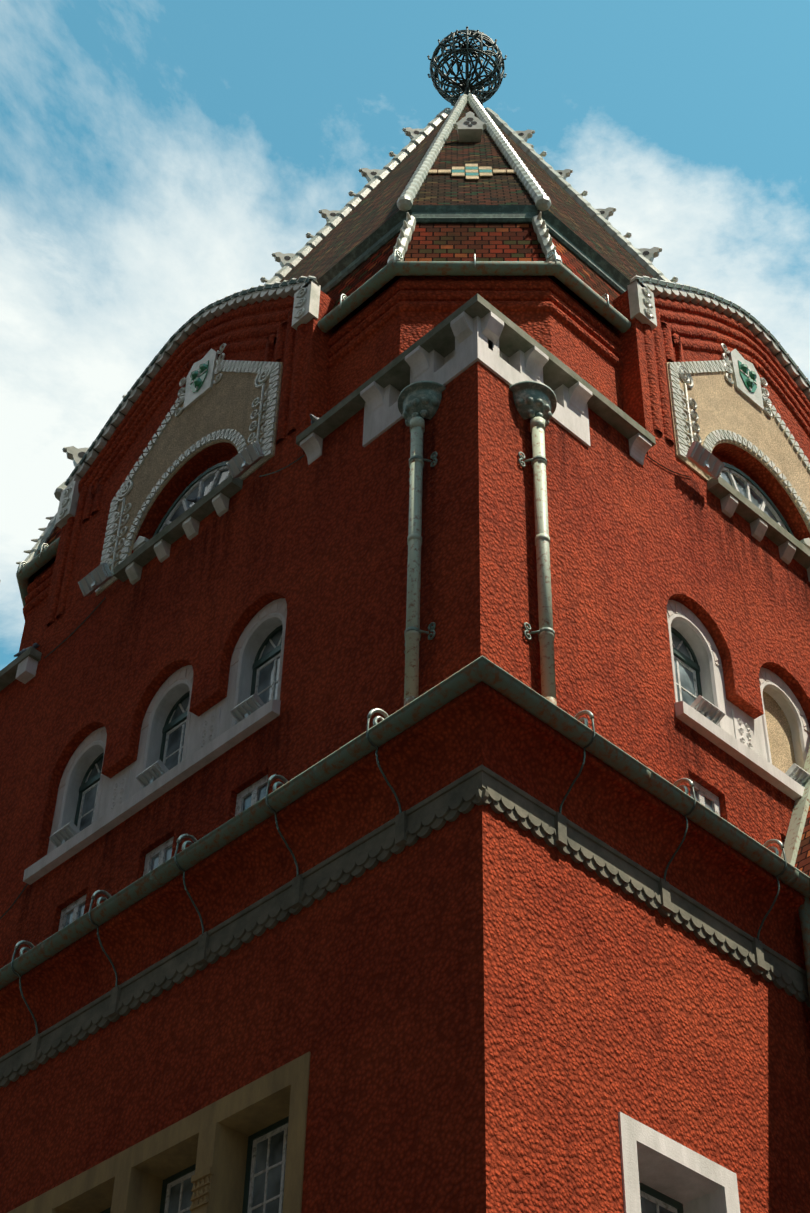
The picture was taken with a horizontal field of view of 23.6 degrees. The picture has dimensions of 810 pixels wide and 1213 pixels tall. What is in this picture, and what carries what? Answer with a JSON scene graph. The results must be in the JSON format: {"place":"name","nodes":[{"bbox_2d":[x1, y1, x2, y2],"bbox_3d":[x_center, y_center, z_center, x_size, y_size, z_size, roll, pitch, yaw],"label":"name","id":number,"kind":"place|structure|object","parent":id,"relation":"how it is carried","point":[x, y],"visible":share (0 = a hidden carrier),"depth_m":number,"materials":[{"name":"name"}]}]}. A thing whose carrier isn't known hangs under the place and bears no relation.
{"place":"outdoors","nodes":[
{"label":"outdoors","id":0,"kind":"place"},
{"bbox_2d":[0,0,809,670],"label":"sky","id":1,"kind":"structure","parent":0,"point":[157,156],"materials":[{"name":"blue"}]},
{"bbox_2d":[153,460,793,536],"bbox_3d":[0.834,-1.221,23.646,8.202,1.070,1.464,0,-43,1],"label":"gable window frame","id":2,"kind":"object","parent":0,"point":[222,464],"visible":0.21,"depth_m":24.02,"materials":[{"name":"wood"}]},
{"bbox_2d":[166,470,777,525],"bbox_3d":[0.835,-1.239,23.678,8.132,1.000,1.414,0,-43,1],"label":"gable window glass","id":3,"kind":"object","parent":2,"relation":"in","point":[756,499],"depth_m":23.86,"materials":[{"name":"grey glass"}]},
{"bbox_2d":[159,466,786,531],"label":"gable window bars","id":4,"kind":"object","parent":2,"relation":"attached to","point":[730,472],"visible":0.19,"depth_m":23.92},
{"bbox_2d":[794,805,809,875],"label":"wing roof","id":5,"kind":"structure","parent":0,"point":[802,863],"depth_m":19.14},
{"bbox_2d":[781,746,809,865],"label":"stone trim","id":6,"kind":"structure","parent":5,"relation":"on","point":[796,827],"depth_m":19.66,"materials":[{"name":"beige stone"}]},
{"bbox_2d":[798,876,809,998],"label":"downspout","id":7,"kind":"object","parent":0,"point":[804,912],"visible":0.67,"depth_m":18.36,"materials":[{"name":"grey metal"}]},
{"label":"ground","id":8,"kind":"structure","parent":0,"visible":0},
{"bbox_2d":[0,361,809,1212],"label":"body walls","id":9,"kind":"structure","parent":8,"relation":"on","point":[482,1009],"depth_m":18.05,"materials":[{"name":"red paint"}]},
{"bbox_2d":[8,1052,310,1212],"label":"stone window frame","id":10,"kind":"object","parent":9,"relation":"attached to","point":[210,1141],"visible":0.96,"depth_m":16.52,"materials":[{"name":"stone"}]},
{"bbox_2d":[47,598,285,853],"bbox_3d":[-2.474,1.464,21.242,0.330,1.800,4.150,34,-52,-30],"label":"window surround","id":11,"kind":"object","parent":9,"relation":"attached to","point":[226,704],"visible":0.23,"depth_m":21.38,"materials":[{"name":"white stone"}]},
{"bbox_2d":[37,290,352,658],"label":"gable wall","id":12,"kind":"structure","parent":9,"relation":"on","point":[80,607],"depth_m":24.27,"materials":[{"name":"red paint"}]},
{"bbox_2d":[47,297,809,626],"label":"gable stucco ribs","id":13,"kind":"object","parent":12,"relation":"attached to","point":[181,361],"visible":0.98,"depth_m":25.18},
{"bbox_2d":[64,277,809,485],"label":"gable coping","id":14,"kind":"object","parent":12,"relation":"on","point":[646,279],"visible":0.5,"depth_m":26.09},
{"bbox_2d":[96,359,809,595],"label":"cream gable panels","id":15,"kind":"object","parent":12,"relation":"attached to","point":[226,401],"visible":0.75,"depth_m":24.30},
{"bbox_2d":[78,441,724,595],"bbox_3d":[0.818,-0.996,23.045,9.800,0.220,2.488,0,-43,1],"label":"stone corbel","id":16,"kind":"object","parent":15,"relation":"attached to","point":[700,456],"visible":1,"depth_m":22.32,"materials":[{"name":"grey stone"}]},
{"bbox_2d":[19,276,622,651],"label":"upper tower wall","id":17,"kind":"structure","parent":9,"relation":"on","point":[393,321],"depth_m":22.69,"materials":[{"name":"red paint"}]},
{"bbox_2d":[16,261,630,606],"bbox_3d":[0.885,-1.250,25.760,12.587,0.170,8.192,0,-43,1],"label":"eaves gutter","id":18,"kind":"object","parent":17,"relation":"on","point":[558,270],"visible":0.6,"depth_m":22.88,"materials":[{"name":"paint"}]},
{"bbox_2d":[18,249,609,575],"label":"brackets","id":19,"kind":"object","parent":18,"relation":"attached to","point":[550,252],"visible":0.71,"depth_m":23.15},
{"bbox_2d":[29,103,653,583],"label":"roof","id":20,"kind":"structure","parent":17,"relation":"on","point":[367,215],"depth_m":25.93,"materials":[{"name":"brown tile"}]},
{"bbox_2d":[24,94,670,563],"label":"roof ridge tiles","id":21,"kind":"object","parent":20,"relation":"on","point":[490,118],"visible":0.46,"depth_m":32.10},
{"bbox_2d":[16,111,677,571],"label":"ridge ceramics","id":22,"kind":"object","parent":21,"relation":"on","point":[466,133],"visible":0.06,"depth_m":31.85,"materials":[{"name":"grey ceramic"}]},
{"bbox_2d":[78,117,648,457],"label":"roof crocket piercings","id":23,"kind":"object","parent":22,"relation":"attached to","point":[81,454],"visible":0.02,"depth_m":32.40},
{"bbox_2d":[427,26,506,105],"bbox_3d":[1.189,-10.071,36.999,1.585,2.700,1.592,34,-52,-30],"label":"wire sphere finial","id":24,"kind":"object","parent":20,"relation":"on","point":[466,50],"visible":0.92,"depth_m":36.87,"materials":[{"name":"grey metal"}]},
{"bbox_2d":[428,164,515,179],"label":"cream glazed tiles","id":25,"kind":"object","parent":20,"relation":"attached to","point":[509,171],"visible":0.88,"depth_m":26.69,"materials":[{"name":"beige tile"}]},
{"bbox_2d":[452,167,491,175],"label":"decorative tiles","id":26,"kind":"object","parent":20,"relation":"attached to","point":[471,168],"visible":0.79,"depth_m":26.76,"materials":[{"name":"teal tile"}]},
{"bbox_2d":[317,205,629,294],"bbox_3d":[0.948,-0.872,28.412,9.560,0.333,9.560,34,-52,-30],"label":"roof band flashing","id":27,"kind":"object","parent":20,"relation":"on","point":[387,231],"visible":0.08,"depth_m":24.34,"materials":[{"name":"grey metal"}]},
{"bbox_2d":[0,293,655,690],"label":"cap slab","id":28,"kind":"structure","parent":9,"relation":"on","point":[440,339],"depth_m":20.99,"materials":[{"name":"grey stone"}]},
{"bbox_2d":[15,656,37,683],"bbox_3d":[-5.633,1.555,24.954,0.211,0.690,2.660,34,-52,-30],"label":"corbel","id":29,"kind":"object","parent":28,"relation":"on","point":[26,670],"visible":1,"depth_m":24.39,"materials":[{"name":"white stone"}]},
{"bbox_2d":[14,643,39,656],"bbox_3d":[-4.823,0.570,24.736,0.338,0.213,0.139,-16,-46,18],"label":"pigeon","id":30,"kind":"object","parent":28,"relation":"on","point":[35,645],"visible":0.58,"depth_m":24.70,"materials":[{"name":"grey"}]},
{"bbox_2d":[310,414,318,424],"bbox_3d":[-0.997,-2.087,21.782,0.139,0.213,0.344,-16,-46,18],"label":"spotlight","id":31,"kind":"object","parent":28,"relation":"on","point":[313,418],"visible":0.25,"depth_m":21.68,"materials":[{"name":"grey metal"}]},
{"bbox_2d":[0,454,690,918],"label":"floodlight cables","id":32,"kind":"object","parent":9,"relation":"attached to","point":[104,598],"visible":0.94,"depth_m":22.05,"materials":[{"name":"metal"}]},
{"bbox_2d":[74,625,701,830],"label":"arch window frames","id":33,"kind":"structure","parent":9,"relation":"in","point":[274,652],"depth_m":20.91,"materials":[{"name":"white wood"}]},
{"bbox_2d":[77,636,697,828],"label":"arch window sashes","id":34,"kind":"object","parent":33,"relation":"in","point":[274,682],"visible":0.19,"depth_m":20.78,"materials":[{"name":"grey wood"}]},
{"bbox_2d":[65,784,712,925],"bbox_3d":[0.722,2.680,19.598,8.839,0.610,2.440,0,-43,1],"label":"window glass","id":35,"kind":"object","parent":9,"relation":"attached to","point":[261,795],"depth_m":19.12,"materials":[{"name":"grey glass"}]},
{"bbox_2d":[100,1116,682,1212],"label":"window frames","id":36,"kind":"structure","parent":9,"relation":"attached to","point":[677,1205],"depth_m":16.47,"materials":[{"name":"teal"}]},
{"bbox_2d":[0,681,805,1056],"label":"wall band","id":37,"kind":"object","parent":9,"relation":"attached to","point":[490,729],"visible":0.88,"depth_m":17.58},
{"bbox_2d":[28,811,765,1064],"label":"cornice brackets","id":38,"kind":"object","parent":37,"relation":"attached to","point":[401,821],"depth_m":17.31,"materials":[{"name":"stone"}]},
{"bbox_2d":[11,708,786,1034],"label":"gutter bracket irons","id":39,"kind":"object","parent":37,"relation":"attached to","point":[385,714],"visible":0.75,"depth_m":17.83,"materials":[{"name":"grey metal"}]},
{"bbox_2d":[0,765,809,1087],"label":"cornice scallops","id":40,"kind":"object","parent":37,"relation":"attached to","point":[464,795],"visible":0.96,"depth_m":17.33,"materials":[{"name":"grey stone"}]},
{"bbox_2d":[0,655,809,989],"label":"gutter","id":41,"kind":"object","parent":37,"relation":"on","point":[516,691],"visible":0.96,"depth_m":17.45,"materials":[{"name":"paint"}]},
{"bbox_2d":[404,416,556,705],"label":"downpipes","id":42,"kind":"object","parent":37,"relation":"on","point":[542,545],"visible":0.85,"depth_m":18.49,"materials":[{"name":"metal"}]},
{"bbox_2d":[23,612,806,884],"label":"window frames","id":43,"kind":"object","parent":9,"relation":"on","point":[213,745],"visible":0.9,"depth_m":20.41,"materials":[{"name":"white stone"}]},
{"bbox_2d":[49,693,809,847],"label":"ornaments","id":44,"kind":"object","parent":43,"relation":"on","point":[255,702],"visible":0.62,"depth_m":20.21,"materials":[{"name":"white stone"}]},
{"bbox_2d":[668,600,809,768],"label":"window surround","id":45,"kind":"object","parent":43,"relation":"attached to","point":[686,632],"visible":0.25,"depth_m":20.69,"materials":[{"name":"white stone"}]},
{"bbox_2d":[763,691,795,772],"bbox_3d":[3.975,1.572,21.039,0.720,1.570,0.140,34,-52,-30],"label":"window blind","id":46,"kind":"object","parent":43,"relation":"attached to","point":[781,744],"visible":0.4,"depth_m":21.23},
{"bbox_2d":[168,1131,672,1212],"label":"window glass","id":47,"kind":"object","parent":9,"relation":"attached to","point":[274,1174],"depth_m":16.30,"materials":[{"name":"glass"}]},
{"bbox_2d":[164,1123,677,1212],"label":"window sashes","id":48,"kind":"object","parent":9,"relation":"on","point":[284,1128],"depth_m":16.31,"materials":[{"name":"grey wood"}]},
{"bbox_2d":[58,774,784,930],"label":"window frames","id":49,"kind":"structure","parent":9,"relation":"attached to","point":[258,784],"depth_m":19.18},
{"bbox_2d":[55,275,809,592],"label":"gable ceramic ornaments","id":50,"kind":"object","parent":9,"relation":"on","point":[641,295],"visible":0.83,"depth_m":24.31},
{"bbox_2d":[187,497,201,502],"bbox_3d":[-2.431,-1.272,23.092,0.344,0.213,0.139,16,-45,-15],"label":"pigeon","id":51,"kind":"object","parent":50,"relation":"on","point":[195,500],"visible":0.17,"depth_m":23.01,"materials":[{"name":"grey"}]},
{"bbox_2d":[190,360,756,392],"bbox_3d":[0.873,-2.933,24.998,7.353,0.480,0.254,0,-43,1],"label":"shield emblem","id":52,"kind":"object","parent":50,"relation":"on","point":[743,367],"visible":0.85,"depth_m":24.97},
{"bbox_2d":[58,601,809,788],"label":"window arch molding","id":53,"kind":"structure","parent":9,"relation":"attached to","point":[281,608],"depth_m":21.40,"materials":[{"name":"white stone"}]},
{"bbox_2d":[113,475,809,581],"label":"gable window sills","id":54,"kind":"structure","parent":9,"relation":"attached to","point":[747,510],"depth_m":22.95,"materials":[{"name":"grey stone"}]},
{"bbox_2d":[300,311,651,464],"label":"corbels","id":55,"kind":"object","parent":9,"relation":"attached to","point":[461,325],"visible":0.98,"depth_m":20.72,"materials":[{"name":"grey stone"}]},
{"bbox_2d":[362,316,590,447],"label":"corbelled stone trim","id":56,"kind":"structure","parent":9,"relation":"attached to","point":[473,348],"depth_m":20.56,"materials":[{"name":"white stone"}]},
{"bbox_2d":[398,381,556,426],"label":"rain hopper heads","id":57,"kind":"object","parent":9,"relation":"attached to","point":[531,399],"visible":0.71,"depth_m":20.04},
{"bbox_2d":[404,451,554,652],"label":"pipe brackets","id":58,"kind":"object","parent":9,"relation":"attached to","point":[521,457],"visible":0.48,"depth_m":17.93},
{"bbox_2d":[618,1112,739,1212],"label":"stone window frame","id":59,"kind":"object","parent":9,"relation":"on","point":[691,1181],"visible":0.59,"depth_m":15.60,"materials":[{"name":"white stone"}]},
{"bbox_2d":[595,290,809,583],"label":"gable wall","id":60,"kind":"structure","parent":9,"relation":"on","point":[635,392],"depth_m":23.35,"materials":[{"name":"red paint"}]}
]}

